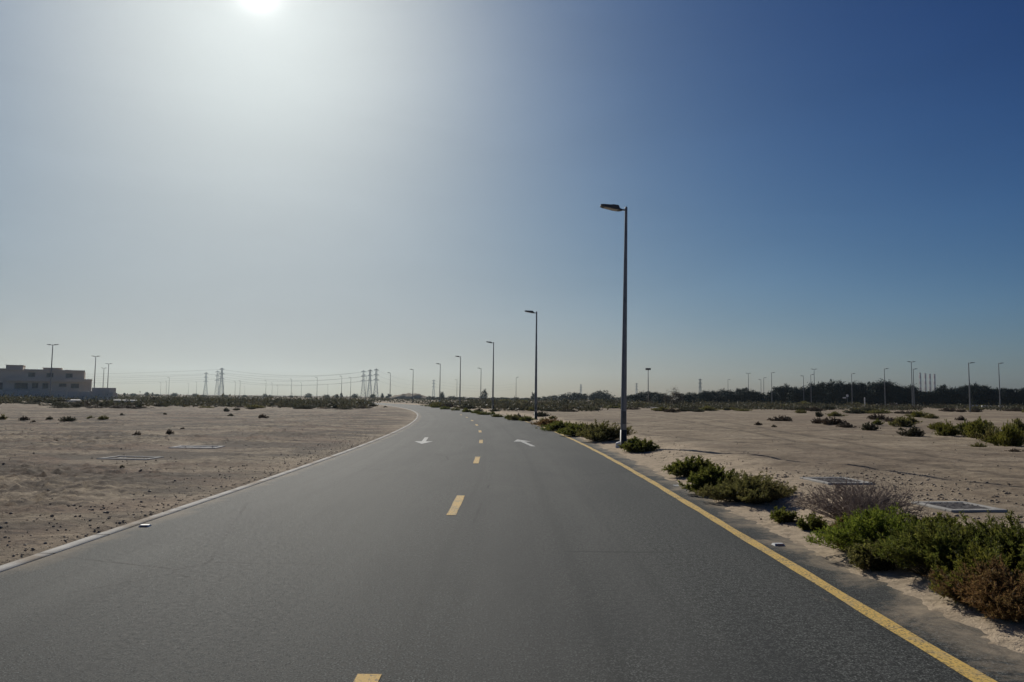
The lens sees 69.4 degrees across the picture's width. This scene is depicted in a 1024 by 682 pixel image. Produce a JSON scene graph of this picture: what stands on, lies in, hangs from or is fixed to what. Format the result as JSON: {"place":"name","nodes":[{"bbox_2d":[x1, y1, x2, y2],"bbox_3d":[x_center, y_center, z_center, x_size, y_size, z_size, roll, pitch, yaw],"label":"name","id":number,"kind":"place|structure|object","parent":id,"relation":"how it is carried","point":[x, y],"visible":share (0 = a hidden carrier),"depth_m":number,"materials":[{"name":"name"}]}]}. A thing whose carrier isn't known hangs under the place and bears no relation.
{"place":"outdoors","nodes":[
{"label":"outdoors","id":0,"kind":"place"},
{"bbox_2d":[389,393,429,398],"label":"hill","id":1,"kind":"structure","parent":0,"point":[409,395],"depth_m":383.10,"materials":[{"name":"grey"}]},
{"bbox_2d":[0,402,1023,681],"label":"road","id":2,"kind":"structure","parent":0,"point":[432,544],"depth_m":6.13,"materials":[{"name":"grey asphalt"}]},
{"bbox_2d":[0,405,418,571],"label":"kerb","id":3,"kind":"structure","parent":2,"relation":"on","point":[22,561],"depth_m":9.46,"materials":[{"name":"concrete"}]},
{"bbox_2d":[0,394,1023,653],"bbox_3d":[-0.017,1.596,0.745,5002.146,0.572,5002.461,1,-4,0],"label":"ground","id":4,"kind":"structure","parent":0,"point":[82,476],"depth_m":18.48,"materials":[{"name":"beige sand"}]},
{"bbox_2d":[0,365,91,391],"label":"villa","id":5,"kind":"object","parent":4,"relation":"on","point":[17,377],"visible":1,"depth_m":170.13,"materials":[{"name":"beige paint"}]},
{"bbox_2d":[14,383,27,388],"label":"window","id":6,"kind":"structure","parent":5,"relation":"in","point":[17,385],"depth_m":168.21,"materials":[{"name":"grey glass"}]},
{"bbox_2d":[47,344,58,397],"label":"street lamp","id":7,"kind":"object","parent":4,"relation":"on","point":[51,370],"visible":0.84,"depth_m":135.40,"materials":[{"name":"metal"}]},
{"bbox_2d":[39,402,69,405],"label":"desert shrub","id":8,"kind":"object","parent":4,"relation":"on","point":[53,403],"visible":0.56,"depth_m":79.59,"materials":[{"name":"green plant"}]},
{"bbox_2d":[0,388,116,399],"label":"boundary wall","id":9,"kind":"structure","parent":4,"relation":"on","point":[102,392],"depth_m":163.50,"materials":[{"name":"grey paint"}]},
{"bbox_2d":[58,416,76,421],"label":"desert shrub","id":10,"kind":"object","parent":4,"relation":"on","point":[66,419],"visible":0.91,"depth_m":40.13,"materials":[{"name":"green plant"}]},
{"bbox_2d":[105,404,133,407],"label":"desert shrub","id":11,"kind":"object","parent":4,"relation":"on","point":[121,406],"visible":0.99,"depth_m":73.08,"materials":[{"name":"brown plant"}]},
{"bbox_2d":[96,456,162,459],"bbox_3d":[-9.304,2.950,18.044,1.250,0.220,0.800,0,-4,6],"label":"utility chamber","id":12,"kind":"object","parent":4,"relation":"on","point":[124,458],"visible":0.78,"depth_m":17.96,"materials":[{"name":"concrete"}]},
{"bbox_2d":[169,445,224,448],"bbox_3d":[-9.334,3.243,21.933,1.350,0.225,0.850,1,-4,-3],"label":"utility chamber","id":13,"kind":"object","parent":4,"relation":"on","point":[211,447],"visible":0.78,"depth_m":21.88,"materials":[{"name":"concrete"}]},
{"bbox_2d":[218,368,224,394],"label":"power pylon","id":14,"kind":"object","parent":4,"relation":"on","point":[221,384],"visible":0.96,"depth_m":1210.41,"materials":[{"name":"metal"}]},
{"bbox_2d":[367,369,372,395],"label":"power pylon","id":15,"kind":"object","parent":4,"relation":"on","point":[370,375],"visible":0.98,"depth_m":1217.47,"materials":[{"name":"metal"}]},
{"bbox_2d":[373,369,378,396],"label":"power pylon","id":16,"kind":"object","parent":4,"relation":"on","point":[375,384],"visible":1,"depth_m":1176.20,"materials":[{"name":"metal"}]},
{"bbox_2d":[456,356,460,406],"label":"street lamp","id":17,"kind":"object","parent":4,"relation":"on","point":[460,383],"visible":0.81,"depth_m":113.75,"materials":[{"name":"metal"}]},
{"bbox_2d":[486,341,493,409],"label":"street lamp","id":18,"kind":"object","parent":4,"relation":"on","point":[492,378],"visible":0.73,"depth_m":83.82,"materials":[{"name":"metal"}]},
{"bbox_2d":[0,393,1023,411],"bbox_3d":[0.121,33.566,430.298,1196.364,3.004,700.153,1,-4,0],"label":"scrub","id":19,"kind":"object","parent":4,"relation":"on","point":[240,400],"visible":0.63,"depth_m":118.50,"materials":[{"name":"green plant"}]},
{"bbox_2d":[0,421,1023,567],"bbox_3d":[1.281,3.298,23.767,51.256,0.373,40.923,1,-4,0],"label":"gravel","id":20,"kind":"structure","parent":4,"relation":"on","point":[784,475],"depth_m":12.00,"materials":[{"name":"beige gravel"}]},
{"bbox_2d":[506,414,520,419],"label":"desert shrub","id":21,"kind":"object","parent":4,"relation":"on","point":[514,417],"visible":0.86,"depth_m":51.51,"materials":[{"name":"green plant"}]},
{"bbox_2d":[519,415,534,420],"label":"desert shrub","id":22,"kind":"object","parent":4,"relation":"on","point":[525,418],"visible":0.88,"depth_m":49.96,"materials":[{"name":"green plant"}]},
{"bbox_2d":[525,310,537,419],"bbox_3d":[1.389,1.765,52.985,1.032,7.930,0.334,1,-4,-6],"label":"street lamp","id":23,"kind":"object","parent":4,"relation":"on","point":[535,406],"visible":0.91,"depth_m":52.92,"materials":[{"name":"metal"}]},
{"bbox_2d":[528,418,562,426],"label":"roadside bush","id":24,"kind":"object","parent":4,"relation":"on","point":[545,421],"visible":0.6,"depth_m":40.71,"materials":[{"name":"green plant"}]},
{"bbox_2d":[535,420,574,430],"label":"roadside bush","id":25,"kind":"object","parent":4,"relation":"on","point":[556,426],"visible":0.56,"depth_m":35.62,"materials":[{"name":"green plant"}]},
{"bbox_2d":[555,393,571,400],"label":"horizon tree","id":26,"kind":"object","parent":4,"relation":"on","point":[565,396],"visible":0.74,"depth_m":333.23,"materials":[{"name":"green plant"}]},
{"bbox_2d":[555,421,588,435],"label":"roadside bush","id":27,"kind":"object","parent":4,"relation":"on","point":[571,430],"visible":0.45,"depth_m":30.94,"materials":[{"name":"green plant"}]},
{"bbox_2d":[567,392,582,399],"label":"horizon tree","id":28,"kind":"object","parent":4,"relation":"on","point":[574,396],"visible":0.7,"depth_m":337.04,"materials":[{"name":"green plant"}]},
{"bbox_2d":[586,392,605,399],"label":"horizon tree","id":29,"kind":"object","parent":4,"relation":"on","point":[592,396],"visible":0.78,"depth_m":332.24,"materials":[{"name":"green plant"}]},
{"bbox_2d":[576,419,634,441],"bbox_3d":[3.233,3.293,27.454,2.059,0.879,2.499,3,-5,-30],"label":"roadside bush","id":30,"kind":"object","parent":4,"relation":"on","point":[597,432],"visible":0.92,"depth_m":27.05,"materials":[{"name":"green plant"}]},
{"bbox_2d":[600,204,626,444],"bbox_3d":[3.361,-0.486,24.301,0.927,8.115,0.334,1,-4,-2],"label":"street lamp","id":31,"kind":"object","parent":4,"relation":"on","point":[623,430],"visible":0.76,"depth_m":24.21,"materials":[{"name":"metal"}]},
{"bbox_2d":[627,392,646,402],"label":"dark tree","id":32,"kind":"object","parent":4,"relation":"on","point":[639,396],"visible":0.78,"depth_m":235.80,"materials":[{"name":"green plant"}]},
{"bbox_2d":[618,436,659,452],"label":"roadside bush","id":33,"kind":"object","parent":4,"relation":"on","point":[634,444],"visible":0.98,"depth_m":21.68,"materials":[{"name":"green plant"}]},
{"bbox_2d":[651,393,672,403],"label":"dark tree","id":34,"kind":"object","parent":4,"relation":"on","point":[657,398],"visible":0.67,"depth_m":229.18,"materials":[{"name":"green plant"}]},
{"bbox_2d":[661,387,687,404],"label":"bushy tree","id":35,"kind":"object","parent":4,"relation":"on","point":[678,395],"visible":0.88,"depth_m":138.34,"materials":[{"name":"green plant"}]},
{"bbox_2d":[661,455,715,476],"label":"roadside bush","id":36,"kind":"object","parent":4,"relation":"on","point":[679,468],"visible":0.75,"depth_m":14.94,"materials":[{"name":"green plant"}]},
{"bbox_2d":[684,392,699,402],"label":"dark tree","id":37,"kind":"object","parent":4,"relation":"on","point":[692,397],"visible":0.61,"depth_m":238.46,"materials":[{"name":"green plant"}]},
{"bbox_2d":[696,390,716,401],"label":"dark tree","id":38,"kind":"object","parent":4,"relation":"on","point":[706,396],"visible":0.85,"depth_m":231.61,"materials":[{"name":"green plant"}]},
{"bbox_2d":[678,463,738,495],"bbox_3d":[3.511,2.358,12.617,1.046,0.542,1.228,-3,-6,40],"label":"roadside bush","id":39,"kind":"object","parent":4,"relation":"on","point":[708,475],"visible":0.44,"depth_m":12.39,"materials":[{"name":"green plant"}]},
{"bbox_2d":[698,406,722,410],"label":"desert shrub","id":40,"kind":"object","parent":4,"relation":"on","point":[707,408],"visible":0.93,"depth_m":94.17,"materials":[{"name":"green plant"}]},
{"bbox_2d":[707,390,722,402],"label":"dark tree","id":41,"kind":"object","parent":4,"relation":"on","point":[718,399],"visible":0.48,"depth_m":237.79,"materials":[{"name":"green plant"}]},
{"bbox_2d":[719,389,739,403],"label":"dark tree","id":42,"kind":"object","parent":4,"relation":"on","point":[730,395],"visible":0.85,"depth_m":233.61,"materials":[{"name":"green plant"}]},
{"bbox_2d":[692,469,798,503],"bbox_3d":[3.704,2.246,11.321,1.714,0.526,1.380,1,-4,0],"label":"roadside bush","id":43,"kind":"object","parent":4,"relation":"on","point":[747,488],"visible":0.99,"depth_m":11.30,"materials":[{"name":"green plant"}]},
{"bbox_2d":[735,387,757,402],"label":"dark tree","id":44,"kind":"object","parent":4,"relation":"on","point":[745,396],"visible":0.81,"depth_m":230.86,"materials":[{"name":"green plant"}]},
{"bbox_2d":[747,391,767,402],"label":"dark tree","id":45,"kind":"object","parent":4,"relation":"on","point":[760,396],"visible":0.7,"depth_m":230.65,"materials":[{"name":"green plant"}]},
{"bbox_2d":[765,392,780,402],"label":"dark tree","id":46,"kind":"object","parent":4,"relation":"on","point":[772,396],"visible":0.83,"depth_m":230.88,"materials":[{"name":"green plant"}]},
{"bbox_2d":[768,386,788,403],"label":"dark tree","id":47,"kind":"object","parent":4,"relation":"on","point":[780,390],"visible":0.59,"depth_m":240.11,"materials":[{"name":"green plant"}]},
{"bbox_2d":[767,415,791,421],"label":"desert shrub","id":48,"kind":"object","parent":4,"relation":"on","point":[785,418],"visible":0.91,"depth_m":47.49,"materials":[{"name":"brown plant"}]},
{"bbox_2d":[781,383,791,403],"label":"dark tree","id":49,"kind":"object","parent":4,"relation":"on","point":[786,387],"visible":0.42,"depth_m":239.92,"materials":[{"name":"green plant"}]},
{"bbox_2d":[769,506,804,522],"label":"weed tuft","id":50,"kind":"object","parent":4,"relation":"on","point":[781,515],"visible":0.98,"depth_m":9.47,"materials":[{"name":"green plant"}]},
{"bbox_2d":[786,387,807,402],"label":"dark tree","id":51,"kind":"object","parent":4,"relation":"on","point":[795,394],"visible":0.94,"depth_m":229.67,"materials":[{"name":"green plant"}]},
{"bbox_2d":[787,405,809,410],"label":"desert shrub","id":52,"kind":"object","parent":4,"relation":"on","point":[803,407],"visible":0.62,"depth_m":107.53,"materials":[{"name":"green plant"}]},
{"bbox_2d":[796,385,812,401],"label":"dark tree","id":53,"kind":"object","parent":4,"relation":"on","point":[809,394],"visible":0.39,"depth_m":231.87,"materials":[{"name":"green plant"}]},
{"bbox_2d":[796,511,831,530],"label":"weed tuft","id":54,"kind":"object","parent":4,"relation":"on","point":[814,522],"visible":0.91,"depth_m":8.94,"materials":[{"name":"green plant"}]},
{"bbox_2d":[805,382,824,403],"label":"dark tree","id":55,"kind":"object","parent":4,"relation":"on","point":[817,392],"visible":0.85,"depth_m":230.89,"materials":[{"name":"green plant"}]},
{"bbox_2d":[806,406,825,410],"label":"desert shrub","id":56,"kind":"object","parent":4,"relation":"on","point":[814,409],"visible":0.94,"depth_m":99.28,"materials":[{"name":"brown plant"}]},
{"bbox_2d":[815,381,826,403],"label":"dark tree","id":57,"kind":"object","parent":4,"relation":"on","point":[820,385],"visible":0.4,"depth_m":238.33,"materials":[{"name":"green plant"}]},
{"bbox_2d":[819,416,846,424],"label":"desert shrub","id":58,"kind":"object","parent":4,"relation":"on","point":[827,421],"visible":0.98,"depth_m":41.36,"materials":[{"name":"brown plant"}]},
{"bbox_2d":[821,379,845,404],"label":"dark tree","id":59,"kind":"object","parent":4,"relation":"on","point":[832,390],"visible":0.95,"depth_m":233.20,"materials":[{"name":"green plant"}]},
{"bbox_2d":[825,411,848,416],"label":"desert shrub","id":60,"kind":"object","parent":4,"relation":"on","point":[834,413],"visible":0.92,"depth_m":69.25,"materials":[{"name":"green plant"}]},
{"bbox_2d":[800,477,874,484],"bbox_3d":[5.630,2.522,12.836,0.850,0.235,0.950,1,-4,-7],"label":"utility chamber","id":61,"kind":"object","parent":4,"relation":"on","point":[825,480],"visible":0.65,"depth_m":12.80,"materials":[{"name":"concrete"}]},
{"bbox_2d":[836,380,850,404],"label":"dark tree","id":62,"kind":"object","parent":4,"relation":"on","point":[843,387],"visible":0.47,"depth_m":242.79,"materials":[{"name":"green plant"}]},
{"bbox_2d":[835,422,856,427],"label":"desert shrub","id":63,"kind":"object","parent":4,"relation":"on","point":[845,425],"visible":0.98,"depth_m":37.84,"materials":[{"name":"green plant"}]},
{"bbox_2d":[842,380,862,402],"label":"dark tree","id":64,"kind":"object","parent":4,"relation":"on","point":[854,390],"visible":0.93,"depth_m":240.99,"materials":[{"name":"green plant"}]},
{"bbox_2d":[843,408,865,413],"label":"desert shrub","id":65,"kind":"object","parent":4,"relation":"on","point":[855,411],"visible":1,"depth_m":89.32,"materials":[{"name":"green plant"}]},
{"bbox_2d":[786,471,930,523],"bbox_3d":[4.271,1.963,9.194,1.676,0.678,1.776,1,-4,0],"label":"dry bush","id":66,"kind":"object","parent":4,"relation":"on","point":[848,502],"visible":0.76,"depth_m":9.07,"materials":[{"name":"plant"}]},
{"bbox_2d":[857,382,865,403],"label":"dark tree","id":67,"kind":"object","parent":4,"relation":"on","point":[861,385],"visible":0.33,"depth_m":242.87,"materials":[{"name":"green plant"}]},
{"bbox_2d":[804,502,926,551],"bbox_3d":[3.895,1.983,7.804,1.373,0.542,1.449,-2,-5,34],"label":"roadside bush","id":68,"kind":"object","parent":4,"relation":"on","point":[857,525],"visible":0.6,"depth_m":7.58,"materials":[{"name":"green plant"}]},
{"bbox_2d":[858,421,878,430],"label":"desert shrub","id":69,"kind":"object","parent":4,"relation":"on","point":[867,426],"visible":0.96,"depth_m":34.09,"materials":[{"name":"green plant"}]},
{"bbox_2d":[863,382,875,404],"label":"dark tree","id":70,"kind":"object","parent":4,"relation":"on","point":[867,389],"visible":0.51,"depth_m":239.40,"materials":[{"name":"green plant"}]},
{"bbox_2d":[844,537,904,571],"bbox_3d":[3.442,2.051,7.120,0.599,0.341,0.580,1,-4,0],"label":"roadside bush","id":71,"kind":"object","parent":4,"relation":"on","point":[861,560],"visible":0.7,"depth_m":6.97,"materials":[{"name":"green plant"}]},
{"bbox_2d":[866,413,888,419],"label":"desert shrub","id":72,"kind":"object","parent":4,"relation":"on","point":[875,417],"visible":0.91,"depth_m":55.42,"materials":[{"name":"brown plant"}]},
{"bbox_2d":[867,378,890,404],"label":"dark tree","id":73,"kind":"object","parent":4,"relation":"on","point":[878,393],"visible":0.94,"depth_m":233.76,"materials":[{"name":"green plant"}]},
{"bbox_2d":[868,408,892,413],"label":"desert shrub","id":74,"kind":"object","parent":4,"relation":"on","point":[879,411],"visible":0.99,"depth_m":89.76,"materials":[{"name":"green plant"}]},
{"bbox_2d":[887,382,905,404],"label":"dark tree","id":75,"kind":"object","parent":4,"relation":"on","point":[896,395],"visible":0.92,"depth_m":231.60,"materials":[{"name":"green plant"}]},
{"bbox_2d":[888,416,915,426],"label":"desert shrub","id":76,"kind":"object","parent":4,"relation":"on","point":[901,422],"visible":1,"depth_m":38.98,"materials":[{"name":"green plant"}]},
{"bbox_2d":[900,385,914,404],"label":"dark tree","id":77,"kind":"object","parent":4,"relation":"on","point":[907,393],"visible":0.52,"depth_m":234.04,"materials":[{"name":"green plant"}]},
{"bbox_2d":[896,425,925,436],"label":"desert shrub","id":78,"kind":"object","parent":4,"relation":"on","point":[913,431],"visible":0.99,"depth_m":28.81,"materials":[{"name":"green plant"}]},
{"bbox_2d":[908,383,921,404],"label":"dark tree","id":79,"kind":"object","parent":4,"relation":"on","point":[916,389],"visible":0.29,"depth_m":241.70,"materials":[{"name":"green plant"}]},
{"bbox_2d":[904,409,928,416],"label":"desert shrub","id":80,"kind":"object","parent":4,"relation":"on","point":[917,414],"visible":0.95,"depth_m":67.79,"materials":[{"name":"green plant"}]},
{"bbox_2d":[916,391,933,405],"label":"dark tree","id":81,"kind":"object","parent":4,"relation":"on","point":[923,396],"visible":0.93,"depth_m":230.99,"materials":[{"name":"green plant"}]},
{"bbox_2d":[921,413,938,418],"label":"desert shrub","id":82,"kind":"object","parent":4,"relation":"on","point":[930,416],"visible":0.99,"depth_m":61.90,"materials":[{"name":"green plant"}]},
{"bbox_2d":[924,390,941,404],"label":"dark tree","id":83,"kind":"object","parent":4,"relation":"on","point":[936,396],"visible":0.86,"depth_m":229.70,"materials":[{"name":"green plant"}]},
{"bbox_2d":[852,517,1020,581],"bbox_3d":[3.959,1.871,6.589,1.507,0.566,1.403,1,-4,0],"label":"roadside bush","id":84,"kind":"object","parent":4,"relation":"on","point":[937,552],"visible":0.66,"depth_m":6.66,"materials":[{"name":"green plant"}]},
{"bbox_2d":[899,511,974,536],"bbox_3d":[4.349,1.992,7.661,1.229,0.426,1.142,1,-4,0],"label":"roadside bush","id":85,"kind":"object","parent":4,"relation":"on","point":[936,520],"visible":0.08,"depth_m":7.69,"materials":[{"name":"green plant"}]},
{"bbox_2d":[935,387,947,404],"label":"dark tree","id":86,"kind":"object","parent":4,"relation":"on","point":[939,391],"visible":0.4,"depth_m":236.16,"materials":[{"name":"green plant"}]},
{"bbox_2d":[931,418,960,435],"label":"desert shrub","id":87,"kind":"object","parent":4,"relation":"on","point":[944,429],"visible":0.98,"depth_m":29.32,"materials":[{"name":"green plant"}]},
{"bbox_2d":[940,389,965,405],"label":"dark tree","id":88,"kind":"object","parent":4,"relation":"on","point":[954,395],"visible":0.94,"depth_m":233.62,"materials":[{"name":"green plant"}]},
{"bbox_2d":[911,501,1006,512],"bbox_3d":[5.963,2.311,9.883,0.800,0.235,0.800,1,-4,-7],"label":"utility chamber","id":89,"kind":"object","parent":4,"relation":"on","point":[954,506],"visible":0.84,"depth_m":9.82,"materials":[{"name":"concrete"}]},
{"bbox_2d":[953,419,971,429],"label":"desert shrub","id":90,"kind":"object","parent":4,"relation":"on","point":[960,426],"visible":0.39,"depth_m":35.80,"materials":[{"name":"green plant"}]},
{"bbox_2d":[959,385,973,404],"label":"dark tree","id":91,"kind":"object","parent":4,"relation":"on","point":[965,389],"visible":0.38,"depth_m":239.69,"materials":[{"name":"green plant"}]},
{"bbox_2d":[913,509,1023,570],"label":"roadside bush","id":92,"kind":"object","parent":4,"relation":"on","point":[1008,537],"visible":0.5,"depth_m":6.54,"materials":[{"name":"green plant"}]},
{"bbox_2d":[968,362,974,411],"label":"street lamp","id":93,"kind":"object","parent":4,"relation":"on","point":[969,389],"visible":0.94,"depth_m":115.06,"materials":[{"name":"metal"}]},
{"bbox_2d":[922,554,1023,623],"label":"roadside bush","id":94,"kind":"object","parent":4,"relation":"on","point":[992,593],"visible":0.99,"depth_m":5.49,"materials":[{"name":"orange plant"}]},
{"bbox_2d":[957,420,991,438],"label":"desert shrub","id":95,"kind":"object","parent":4,"relation":"on","point":[974,427],"visible":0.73,"depth_m":28.25,"materials":[{"name":"green plant"}]},
{"bbox_2d":[965,382,985,404],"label":"dark tree","id":96,"kind":"object","parent":4,"relation":"on","point":[977,394],"visible":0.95,"depth_m":232.12,"materials":[{"name":"green plant"}]},
{"bbox_2d":[928,541,1023,603],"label":"roadside bush","id":97,"kind":"object","parent":4,"relation":"on","point":[985,556],"visible":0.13,"depth_m":5.94,"materials":[{"name":"green plant"}]},
{"bbox_2d":[970,423,999,441],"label":"desert shrub","id":98,"kind":"object","parent":4,"relation":"on","point":[990,430],"visible":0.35,"depth_m":24.81,"materials":[{"name":"green plant"}]},
{"bbox_2d":[977,416,998,429],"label":"desert shrub","id":99,"kind":"object","parent":4,"relation":"on","point":[985,420],"visible":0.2,"depth_m":33.09,"materials":[{"name":"green plant"}]},
{"bbox_2d":[980,385,1002,404],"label":"dark tree","id":100,"kind":"object","parent":4,"relation":"on","point":[991,397],"visible":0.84,"depth_m":231.70,"materials":[{"name":"green plant"}]},
{"bbox_2d":[985,419,1023,446],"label":"desert shrub","id":101,"kind":"object","parent":4,"relation":"on","point":[1006,435],"visible":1,"depth_m":23.04,"materials":[{"name":"green plant"}]},
{"bbox_2d":[997,388,1016,405],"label":"dark tree","id":102,"kind":"object","parent":4,"relation":"on","point":[1005,397],"visible":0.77,"depth_m":233.15,"materials":[{"name":"green plant"}]},
{"bbox_2d":[1003,418,1023,430],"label":"desert shrub","id":103,"kind":"object","parent":4,"relation":"on","point":[1020,425],"visible":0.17,"depth_m":28.23,"materials":[{"name":"green plant"}]},
{"bbox_2d":[1006,388,1023,405],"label":"dark tree","id":104,"kind":"object","parent":4,"relation":"on","point":[1021,400],"visible":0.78,"depth_m":231.86,"materials":[{"name":"green plant"}]},
{"bbox_2d":[0,0,1023,397],"label":"sky","id":105,"kind":"structure","parent":0,"point":[300,190],"materials":[{"name":"blue"}]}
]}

